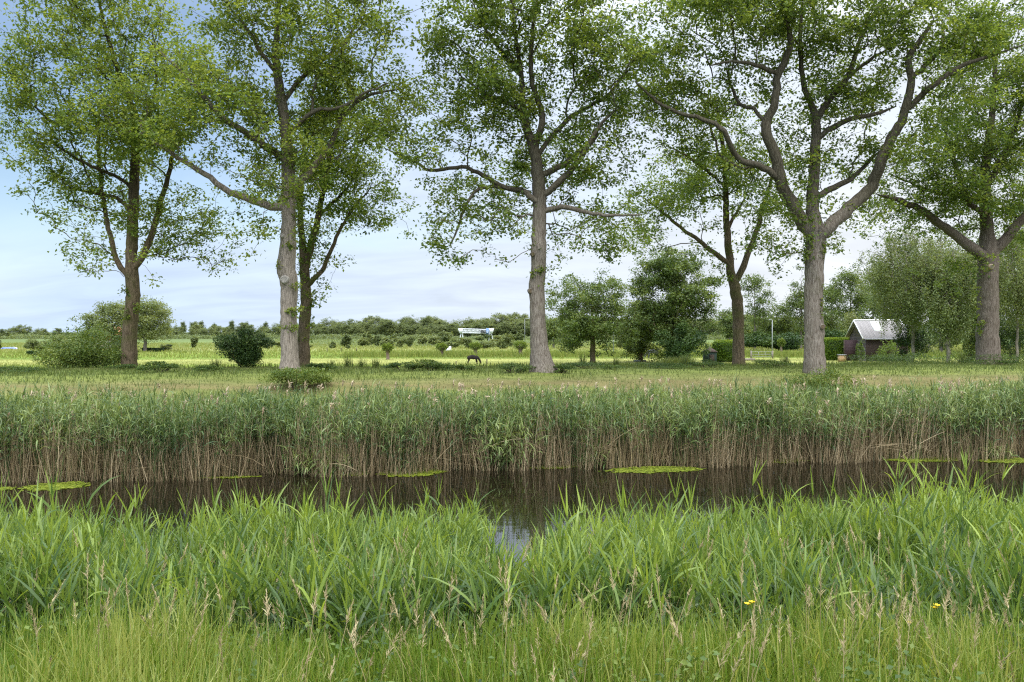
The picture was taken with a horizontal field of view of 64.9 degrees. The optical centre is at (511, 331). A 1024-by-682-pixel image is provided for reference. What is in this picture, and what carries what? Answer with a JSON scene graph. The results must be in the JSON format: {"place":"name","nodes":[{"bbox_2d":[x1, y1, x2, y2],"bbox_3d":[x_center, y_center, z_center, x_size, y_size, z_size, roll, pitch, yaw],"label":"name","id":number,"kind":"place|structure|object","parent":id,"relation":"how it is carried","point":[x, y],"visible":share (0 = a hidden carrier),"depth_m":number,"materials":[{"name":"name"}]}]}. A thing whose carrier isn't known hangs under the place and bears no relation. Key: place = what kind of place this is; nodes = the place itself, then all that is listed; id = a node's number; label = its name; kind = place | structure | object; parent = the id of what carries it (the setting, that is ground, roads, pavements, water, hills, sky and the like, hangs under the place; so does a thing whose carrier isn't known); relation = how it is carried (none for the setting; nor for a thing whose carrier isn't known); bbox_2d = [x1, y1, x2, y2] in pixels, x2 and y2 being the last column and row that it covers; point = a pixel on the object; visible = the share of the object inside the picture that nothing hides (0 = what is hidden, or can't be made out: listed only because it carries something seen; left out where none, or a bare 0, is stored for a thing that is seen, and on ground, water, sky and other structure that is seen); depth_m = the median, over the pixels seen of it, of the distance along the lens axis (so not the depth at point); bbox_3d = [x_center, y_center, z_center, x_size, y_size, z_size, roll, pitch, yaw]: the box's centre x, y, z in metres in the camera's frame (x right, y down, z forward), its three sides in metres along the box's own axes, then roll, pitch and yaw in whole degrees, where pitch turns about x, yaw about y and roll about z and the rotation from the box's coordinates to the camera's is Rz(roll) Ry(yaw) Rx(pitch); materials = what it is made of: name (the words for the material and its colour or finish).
{"place":"outdoors","nodes":[
{"label":"outdoors","id":0,"kind":"place"},
{"bbox_2d":[0,573,1023,681],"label":"grass","id":1,"kind":"structure","parent":0,"point":[133,652],"depth_m":4.02,"materials":[{"name":"plant"}]},
{"bbox_2d":[0,452,1023,570],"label":"water","id":2,"kind":"structure","parent":0,"point":[526,498],"depth_m":17.34,"materials":[{"name":"black liquid"}]},
{"bbox_2d":[17,481,89,490],"bbox_3d":[-10.055,3.392,17.707,1.167,0.015,1.356,0,0,42],"label":"duckweed mat","id":3,"kind":"object","parent":2,"relation":"on","point":[60,485],"visible":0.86,"depth_m":17.66,"materials":[{"name":"plant"}]},
{"bbox_2d":[377,468,446,476],"bbox_3d":[-2.408,3.392,19.437,1.712,0.015,1.231,0,0,0],"label":"duckweed mat","id":4,"kind":"object","parent":2,"relation":"on","point":[419,473],"visible":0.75,"depth_m":19.23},
{"bbox_2d":[605,466,705,473],"bbox_3d":[3.446,3.392,19.811,2.732,0.015,1.106,0,0,0],"label":"duckweed mat","id":5,"kind":"object","parent":2,"relation":"on","point":[655,468],"visible":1,"depth_m":19.80,"materials":[{"name":"plant"}]},
{"bbox_2d":[886,456,961,462],"bbox_3d":[11.056,3.392,21.616,2.542,0.015,1.347,0,0,-19],"label":"duckweed mat","id":6,"kind":"object","parent":2,"relation":"on","point":[913,460],"visible":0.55,"depth_m":21.27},
{"bbox_2d":[979,457,1023,462],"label":"duckweed mat","id":7,"kind":"object","parent":2,"relation":"on","point":[1018,460],"visible":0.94,"depth_m":21.17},
{"bbox_2d":[0,332,1023,674],"bbox_3d":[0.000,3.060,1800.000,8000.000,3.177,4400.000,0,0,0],"label":"ground","id":8,"kind":"structure","parent":0,"point":[470,380],"depth_m":29.11,"materials":[{"name":"plant"}]},
{"bbox_2d":[0,366,47,371],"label":"nettle patch","id":9,"kind":"object","parent":8,"relation":"on","point":[22,368],"visible":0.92,"depth_m":30.59,"materials":[{"name":"green plant"}]},
{"bbox_2d":[22,338,53,350],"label":"shrub","id":10,"kind":"object","parent":8,"relation":"on","point":[32,343],"visible":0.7,"depth_m":141.65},
{"bbox_2d":[30,322,140,368],"bbox_3d":[-18.427,0.887,34.941,4.269,2.600,3.891,0,0,-29],"label":"shrub","id":11,"kind":"object","parent":8,"relation":"on","point":[84,356],"visible":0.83,"depth_m":34.34,"materials":[{"name":"green plant"}]},
{"bbox_2d":[69,313,107,367],"bbox_3d":[-20.420,1.341,38.736,2.406,4.418,1.462,0,0,31],"label":"shrub","id":12,"kind":"object","parent":8,"relation":"on","point":[88,330],"visible":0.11,"depth_m":38.58,"materials":[{"name":"green plant"}]},
{"bbox_2d":[67,301,141,348],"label":"chestnut tree","id":13,"kind":"object","parent":8,"relation":"on","point":[112,310],"visible":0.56,"depth_m":155.49,"materials":[{"name":"plant"}]},
{"bbox_2d":[99,364,137,368],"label":"nettle patch","id":14,"kind":"object","parent":8,"relation":"on","point":[123,365],"visible":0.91,"depth_m":32.91,"materials":[{"name":"green plant"}]},
{"bbox_2d":[0,0,241,366],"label":"oak tree","id":15,"kind":"object","parent":8,"relation":"on","point":[134,261],"visible":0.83,"depth_m":33.58,"materials":[{"name":"green plant"}]},
{"bbox_2d":[101,295,177,350],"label":"chestnut tree","id":16,"kind":"object","parent":8,"relation":"on","point":[155,311],"visible":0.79,"depth_m":153.24,"materials":[{"name":"plant"}]},
{"bbox_2d":[135,361,179,372],"bbox_3d":[-13.588,1.355,31.024,1.713,0.516,1.202,0,0,-30],"label":"nettle patch","id":17,"kind":"object","parent":8,"relation":"on","point":[161,364],"visible":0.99,"depth_m":30.84,"materials":[{"name":"green plant"}]},
{"bbox_2d":[193,364,224,370],"bbox_3d":[-12.001,1.449,31.555,1.216,0.322,1.303,0,0,-38],"label":"nettle patch","id":18,"kind":"object","parent":8,"relation":"on","point":[205,367],"visible":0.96,"depth_m":31.36,"materials":[{"name":"green plant"}]},
{"bbox_2d":[212,326,275,366],"bbox_3d":[-11.547,0.676,34.406,2.532,1.901,2.426,0,0,40],"label":"shrub","id":19,"kind":"object","parent":8,"relation":"on","point":[247,345],"visible":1,"depth_m":34.06,"materials":[{"name":"green plant"}]},
{"bbox_2d":[59,0,440,370],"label":"oak tree","id":20,"kind":"object","parent":8,"relation":"on","point":[237,94],"visible":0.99,"depth_m":30.05,"materials":[{"name":"green plant"}]},
{"bbox_2d":[256,366,335,389],"bbox_3d":[-7.128,1.560,26.886,2.275,0.853,2.156,0,0,18],"label":"bramble","id":21,"kind":"object","parent":8,"relation":"on","point":[293,374],"visible":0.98,"depth_m":26.64,"materials":[{"name":"green plant"}]},
{"bbox_2d":[276,439,317,474],"bbox_3d":[-5.116,2.949,19.321,1.232,1.132,1.122,0,0,0],"label":"reed clump","id":22,"kind":"object","parent":8,"relation":"on","point":[296,466],"visible":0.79,"depth_m":19.27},
{"bbox_2d":[305,362,338,371],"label":"bramble","id":23,"kind":"object","parent":8,"relation":"on","point":[320,365],"visible":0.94,"depth_m":31.34,"materials":[{"name":"green plant"}]},
{"bbox_2d":[317,316,340,337],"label":"distant tree","id":24,"kind":"object","parent":8,"relation":"on","point":[325,321],"visible":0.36,"depth_m":441.49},
{"bbox_2d":[296,443,362,476],"bbox_3d":[-4.335,3.040,19.119,1.600,0.894,1.130,0,0,0],"label":"reed clump","id":25,"kind":"object","parent":8,"relation":"on","point":[328,465],"visible":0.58,"depth_m":19.06,"materials":[{"name":"plant"}]},
{"bbox_2d":[257,69,419,366],"bbox_3d":[-7.667,-5.058,36.172,7.390,14.492,6.756,0,0,0],"label":"oak tree","id":26,"kind":"object","parent":8,"relation":"on","point":[306,251],"visible":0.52,"depth_m":35.76,"materials":[{"name":"green plant"}]},
{"bbox_2d":[340,334,353,348],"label":"verge bush","id":27,"kind":"object","parent":8,"relation":"on","point":[346,339],"visible":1,"depth_m":179.23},
{"bbox_2d":[348,322,366,337],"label":"distant tree","id":28,"kind":"object","parent":8,"relation":"on","point":[354,329],"visible":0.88,"depth_m":397.56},
{"bbox_2d":[0,333,749,339],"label":"undergrowth","id":29,"kind":"object","parent":8,"relation":"on","point":[328,336],"visible":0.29,"depth_m":391.63,"materials":[{"name":"plant"}]},
{"bbox_2d":[368,323,382,335],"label":"distant tree","id":30,"kind":"object","parent":8,"relation":"on","point":[376,330],"visible":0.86,"depth_m":399.09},
{"bbox_2d":[361,315,392,333],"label":"distant tree","id":31,"kind":"object","parent":8,"relation":"on","point":[369,319],"visible":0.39,"depth_m":414.55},
{"bbox_2d":[377,319,396,335],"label":"distant tree","id":32,"kind":"object","parent":8,"relation":"on","point":[385,328],"visible":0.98,"depth_m":397.97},
{"bbox_2d":[381,342,393,359],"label":"pollard willow","id":33,"kind":"object","parent":8,"relation":"on","point":[387,346],"visible":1,"depth_m":112.15,"materials":[{"name":"green plant"}]},
{"bbox_2d":[388,331,406,346],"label":"verge bush","id":34,"kind":"object","parent":8,"relation":"on","point":[401,342],"visible":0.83,"depth_m":194.84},
{"bbox_2d":[382,361,423,370],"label":"bramble","id":35,"kind":"object","parent":8,"relation":"on","point":[397,364],"visible":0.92,"depth_m":31.95,"materials":[{"name":"green plant"}]},
{"bbox_2d":[400,314,422,336],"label":"distant tree","id":36,"kind":"object","parent":8,"relation":"on","point":[412,322],"visible":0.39,"depth_m":418.25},
{"bbox_2d":[266,338,596,346],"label":"rough growth","id":37,"kind":"object","parent":8,"relation":"on","point":[355,341],"visible":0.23,"depth_m":266.19,"materials":[{"name":"plant"}]},
{"bbox_2d":[409,358,457,370],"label":"bramble","id":38,"kind":"object","parent":8,"relation":"on","point":[428,364],"visible":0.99,"depth_m":31.77,"materials":[{"name":"green plant"}]},
{"bbox_2d":[436,330,453,342],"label":"verge bush","id":39,"kind":"object","parent":8,"relation":"on","point":[445,335],"visible":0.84,"depth_m":235.64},
{"bbox_2d":[446,323,457,335],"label":"distant tree","id":40,"kind":"object","parent":8,"relation":"on","point":[451,327],"visible":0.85,"depth_m":400.38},
{"bbox_2d":[457,337,471,348],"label":"verge bush","id":41,"kind":"object","parent":8,"relation":"on","point":[463,340],"visible":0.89,"depth_m":183.28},
{"bbox_2d":[458,328,493,340],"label":"road gantry","id":42,"kind":"object","parent":8,"relation":"on","point":[489,331],"visible":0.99,"depth_m":299.19,"materials":[{"name":"white metal"}]},
{"bbox_2d":[460,411,547,470],"bbox_3d":[-0.125,2.698,19.841,2.302,1.587,1.470,0,0,-16],"label":"reed clump","id":43,"kind":"object","parent":8,"relation":"on","point":[507,448],"visible":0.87,"depth_m":19.73,"materials":[{"name":"plant"}]},
{"bbox_2d":[491,312,519,330],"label":"distant tree","id":44,"kind":"object","parent":8,"relation":"on","point":[497,316],"visible":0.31,"depth_m":426.05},
{"bbox_2d":[497,320,513,335],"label":"distant tree","id":45,"kind":"object","parent":8,"relation":"on","point":[507,328],"visible":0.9,"depth_m":399.46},
{"bbox_2d":[501,333,516,346],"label":"verge bush","id":46,"kind":"object","parent":8,"relation":"on","point":[509,337],"visible":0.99,"depth_m":178.60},
{"bbox_2d":[5,375,1015,471],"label":"reed plumes","id":47,"kind":"object","parent":8,"relation":"on","point":[460,385],"visible":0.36,"depth_m":22.41,"materials":[{"name":"plant"}]},
{"bbox_2d":[0,444,1023,655],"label":"reed bed","id":48,"kind":"object","parent":8,"relation":"on","point":[638,547],"visible":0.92,"depth_m":5.75,"materials":[{"name":"green plant"}]},
{"bbox_2d":[0,367,1023,484],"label":"reed bed","id":49,"kind":"object","parent":8,"relation":"on","point":[26,408],"visible":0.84,"depth_m":20.44,"materials":[{"name":"plant"}]},
{"bbox_2d":[0,358,1023,435],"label":"bank grass","id":50,"kind":"structure","parent":8,"relation":"on","point":[236,370],"depth_m":31.16,"materials":[{"name":"plant"}]},
{"bbox_2d":[0,342,1023,367],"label":"meadow grass","id":51,"kind":"structure","parent":8,"relation":"on","point":[173,350],"depth_m":142.31,"materials":[{"name":"plant"}]},
{"bbox_2d":[0,583,1023,681],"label":"ground weeds","id":52,"kind":"object","parent":8,"relation":"on","point":[716,653],"visible":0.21,"depth_m":4.01,"materials":[{"name":"green plant"}]},
{"bbox_2d":[0,521,1023,681],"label":"grass seed heads","id":53,"kind":"object","parent":8,"relation":"on","point":[948,594],"depth_m":4.09,"materials":[{"name":"plant"}]},
{"bbox_2d":[495,361,535,372],"bbox_3d":[0.151,1.384,30.616,1.588,0.456,1.384,0,0,0],"label":"nettle patch","id":54,"kind":"object","parent":8,"relation":"on","point":[506,366],"visible":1,"depth_m":30.45,"materials":[{"name":"green plant"}]},
{"bbox_2d":[512,340,528,353],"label":"pollard willow","id":55,"kind":"object","parent":8,"relation":"on","point":[524,345],"visible":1,"depth_m":124.81,"materials":[{"name":"green plant"}]},
{"bbox_2d":[516,319,529,336],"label":"distant tree","id":56,"kind":"object","parent":8,"relation":"on","point":[527,328],"visible":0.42,"depth_m":398.79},
{"bbox_2d":[368,0,690,372],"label":"oak tree","id":57,"kind":"object","parent":8,"relation":"on","point":[583,37],"visible":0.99,"depth_m":30.57,"materials":[{"name":"green plant"}]},
{"bbox_2d":[545,314,568,346],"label":"background tree","id":58,"kind":"object","parent":8,"relation":"on","point":[552,332],"visible":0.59,"depth_m":188.67,"materials":[{"name":"green plant"}]},
{"bbox_2d":[553,365,576,372],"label":"nettle patch","id":59,"kind":"object","parent":8,"relation":"on","point":[563,367],"visible":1,"depth_m":30.50,"materials":[{"name":"green plant"}]},
{"bbox_2d":[559,361,624,368],"bbox_3d":[3.284,1.409,33.113,2.758,0.404,1.994,0,0,19],"label":"nettle patch","id":60,"kind":"object","parent":8,"relation":"on","point":[579,364],"visible":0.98,"depth_m":32.80,"materials":[{"name":"green plant"}]},
{"bbox_2d":[573,434,610,468],"bbox_3d":[2.026,3.048,20.344,1.094,0.990,1.195,0,0,-45],"label":"reed clump","id":61,"kind":"object","parent":8,"relation":"on","point":[595,457],"visible":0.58,"depth_m":20.26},
{"bbox_2d":[544,267,645,363],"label":"orchard tree","id":62,"kind":"object","parent":8,"relation":"on","point":[577,324],"visible":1,"depth_m":93.02,"materials":[{"name":"green plant"}]},
{"bbox_2d":[610,300,664,361],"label":"dense tree","id":63,"kind":"object","parent":8,"relation":"on","point":[641,347],"visible":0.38,"depth_m":103.56,"materials":[{"name":"green plant"}]},
{"bbox_2d":[628,362,700,368],"bbox_3d":[6.398,1.444,33.801,2.733,0.333,2.034,0,0,37],"label":"nettle patch","id":64,"kind":"object","parent":8,"relation":"on","point":[667,365],"visible":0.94,"depth_m":33.60,"materials":[{"name":"green plant"}]},
{"bbox_2d":[623,245,732,361],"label":"dense tree","id":65,"kind":"object","parent":8,"relation":"on","point":[673,283],"visible":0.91,"depth_m":96.21,"materials":[{"name":"green plant"}]},
{"bbox_2d":[339,344,1023,357],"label":"ditch growth","id":66,"kind":"object","parent":8,"relation":"on","point":[437,353],"visible":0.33,"depth_m":124.24,"materials":[{"name":"green plant"}]},
{"bbox_2d":[652,318,712,361],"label":"conifer bush","id":67,"kind":"object","parent":8,"relation":"on","point":[688,343],"visible":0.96,"depth_m":91.75,"materials":[{"name":"green plant"}]},
{"bbox_2d":[686,359,727,367],"bbox_3d":[8.606,1.389,35.095,1.689,0.447,1.749,0,0,-43],"label":"nettle patch","id":68,"kind":"object","parent":8,"relation":"on","point":[710,363],"visible":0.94,"depth_m":34.80,"materials":[{"name":"green plant"}]},
{"bbox_2d":[703,347,716,362],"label":"garden hut","id":69,"kind":"object","parent":8,"relation":"on","point":[712,354],"visible":0.53,"depth_m":99.30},
{"bbox_2d":[607,91,820,365],"bbox_3d":[9.200,-4.262,38.388,9.437,12.646,9.572,0,0,0],"label":"oak tree","id":70,"kind":"object","parent":8,"relation":"on","point":[691,186],"visible":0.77,"depth_m":37.10,"materials":[{"name":"green plant"}]},
{"bbox_2d":[711,339,732,361],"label":"clipped hedge","id":71,"kind":"object","parent":8,"relation":"on","point":[723,348],"visible":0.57,"depth_m":102.72,"materials":[{"name":"green plant"}]},
{"bbox_2d":[711,307,747,339],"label":"background tree","id":72,"kind":"object","parent":8,"relation":"on","point":[726,331],"visible":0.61,"depth_m":209.23,"materials":[{"name":"green plant"}]},
{"bbox_2d":[736,271,780,347],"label":"background tree","id":73,"kind":"object","parent":8,"relation":"on","point":[757,312],"visible":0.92,"depth_m":174.18,"materials":[{"name":"green plant"}]},
{"bbox_2d":[744,331,782,348],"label":"undergrowth bush","id":74,"kind":"object","parent":8,"relation":"on","point":[758,338],"visible":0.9,"depth_m":163.84,"materials":[{"name":"green plant"}]},
{"bbox_2d":[752,359,795,367],"bbox_3d":[11.394,1.400,34.997,2.034,0.425,1.688,0,0,0],"label":"nettle patch","id":75,"kind":"object","parent":8,"relation":"on","point":[762,361],"visible":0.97,"depth_m":34.78,"materials":[{"name":"green plant"}]},
{"bbox_2d":[752,298,803,336],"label":"background tree","id":76,"kind":"object","parent":8,"relation":"on","point":[784,323],"visible":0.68,"depth_m":188.47,"materials":[{"name":"green plant"}]},
{"bbox_2d":[768,332,803,349],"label":"undergrowth bush","id":77,"kind":"object","parent":8,"relation":"on","point":[793,341],"visible":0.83,"depth_m":162.87,"materials":[{"name":"green plant"}]},
{"bbox_2d":[778,266,804,347],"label":"background tree","id":78,"kind":"object","parent":8,"relation":"on","point":[797,302],"visible":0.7,"depth_m":179.91,"materials":[{"name":"green plant"}]},
{"bbox_2d":[594,0,1023,374],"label":"oak tree","id":79,"kind":"object","parent":8,"relation":"on","point":[814,229],"visible":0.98,"depth_m":31.00,"materials":[{"name":"green plant"}]},
{"bbox_2d":[776,365,867,392],"bbox_3d":[11.011,1.726,28.589,3.233,1.053,2.539,0,0,0],"label":"nettle patch","id":80,"kind":"object","parent":8,"relation":"on","point":[836,375],"visible":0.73,"depth_m":28.30,"materials":[{"name":"green plant"}]},
{"bbox_2d":[824,327,845,340],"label":"undergrowth bush","id":81,"kind":"object","parent":8,"relation":"on","point":[828,333],"visible":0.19,"depth_m":164.72,"materials":[{"name":"green plant"}]},
{"bbox_2d":[823,282,847,334],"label":"background tree","id":82,"kind":"object","parent":8,"relation":"on","point":[832,318],"visible":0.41,"depth_m":184.24,"materials":[{"name":"green plant"}]},
{"bbox_2d":[824,337,849,359],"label":"clipped hedge","id":83,"kind":"object","parent":8,"relation":"on","point":[833,348],"visible":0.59,"depth_m":108.96,"materials":[{"name":"green plant"}]},
{"bbox_2d":[823,263,872,330],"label":"background tree","id":84,"kind":"object","parent":8,"relation":"on","point":[858,300],"visible":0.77,"depth_m":169.22,"materials":[{"name":"green plant"}]},
{"bbox_2d":[844,340,857,360],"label":"board screen","id":85,"kind":"object","parent":8,"relation":"on","point":[850,347],"visible":0.75,"depth_m":107.37,"materials":[{"name":"brown wood"}]},
{"bbox_2d":[842,309,859,331],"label":"weeping willow","id":86,"kind":"object","parent":8,"relation":"on","point":[849,319],"visible":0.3,"depth_m":127.65,"materials":[{"name":"green plant"}]},
{"bbox_2d":[855,339,864,362],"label":"shrub","id":87,"kind":"object","parent":8,"relation":"on","point":[861,348],"visible":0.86,"depth_m":60.01,"materials":[{"name":"green plant"}]},
{"bbox_2d":[848,269,890,318],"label":"background tree","id":88,"kind":"object","parent":8,"relation":"on","point":[865,316],"visible":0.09,"depth_m":174.84,"materials":[{"name":"green plant"}]},
{"bbox_2d":[844,319,909,360],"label":"barn","id":89,"kind":"structure","parent":8,"relation":"on","point":[865,330],"depth_m":106.67,"materials":[{"name":"white paint"}]},
{"bbox_2d":[842,353,924,364],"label":"bramble","id":90,"kind":"object","parent":8,"relation":"on","point":[887,357],"visible":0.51,"depth_m":42.31,"materials":[{"name":"green plant"}]},
{"bbox_2d":[875,340,899,363],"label":"shrub","id":91,"kind":"object","parent":8,"relation":"on","point":[886,347],"visible":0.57,"depth_m":59.79,"materials":[{"name":"green plant"}]},
{"bbox_2d":[857,262,932,349],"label":"background tree","id":92,"kind":"object","parent":8,"relation":"on","point":[873,310],"visible":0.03,"depth_m":151.03,"materials":[{"name":"green plant"}]},
{"bbox_2d":[853,226,967,360],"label":"weeping birch","id":93,"kind":"object","parent":8,"relation":"on","point":[885,272],"visible":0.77,"depth_m":94.99,"materials":[{"name":"green plant"}]},
{"bbox_2d":[891,323,937,359],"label":"shrub","id":94,"kind":"object","parent":8,"relation":"on","point":[903,341],"visible":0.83,"depth_m":97.78,"materials":[{"name":"green plant"}]},
{"bbox_2d":[833,0,1023,364],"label":"oak tree","id":95,"kind":"object","parent":8,"relation":"on","point":[983,172],"visible":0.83,"depth_m":37.51,"materials":[{"name":"green plant"}]},
{"bbox_2d":[908,322,952,348],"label":"undergrowth bush","id":96,"kind":"object","parent":8,"relation":"on","point":[923,332],"visible":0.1,"depth_m":162.84,"materials":[{"name":"green plant"}]},
{"bbox_2d":[892,225,975,351],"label":"background tree","id":97,"kind":"object","parent":8,"relation":"on","point":[956,248],"visible":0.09,"depth_m":135.27,"materials":[{"name":"green plant"}]},
{"bbox_2d":[895,244,978,361],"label":"weeping birch","id":98,"kind":"object","parent":8,"relation":"on","point":[948,320],"visible":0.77,"depth_m":90.61,"materials":[{"name":"green plant"}]},
{"bbox_2d":[900,349,975,363],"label":"bramble","id":99,"kind":"object","parent":8,"relation":"on","point":[928,356],"visible":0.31,"depth_m":42.83,"materials":[{"name":"green plant"}]},
{"bbox_2d":[935,321,975,360],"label":"shrub","id":100,"kind":"object","parent":8,"relation":"on","point":[971,343],"visible":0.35,"depth_m":97.09,"materials":[{"name":"green plant"}]},
{"bbox_2d":[953,218,1014,320],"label":"background tree","id":101,"kind":"object","parent":8,"relation":"on","point":[977,233],"visible":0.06,"depth_m":138.89,"materials":[{"name":"green plant"}]},
{"bbox_2d":[957,353,1023,364],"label":"nettle patch","id":102,"kind":"object","parent":8,"relation":"on","point":[1009,359],"visible":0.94,"depth_m":36.92,"materials":[{"name":"green plant"}]},
{"bbox_2d":[962,225,1023,360],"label":"weeping birch","id":103,"kind":"object","parent":8,"relation":"on","point":[1014,292],"visible":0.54,"depth_m":92.67,"materials":[{"name":"green plant"}]},
{"bbox_2d":[978,438,1018,459],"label":"reed clump","id":104,"kind":"object","parent":8,"relation":"on","point":[991,448],"visible":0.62,"depth_m":21.47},
{"bbox_2d":[999,314,1023,361],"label":"shrub","id":105,"kind":"object","parent":8,"relation":"on","point":[1002,332],"visible":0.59,"depth_m":98.49,"materials":[{"name":"green plant"}]},
{"bbox_2d":[0,0,1023,331],"label":"sky","id":106,"kind":"structure","parent":0,"point":[392,278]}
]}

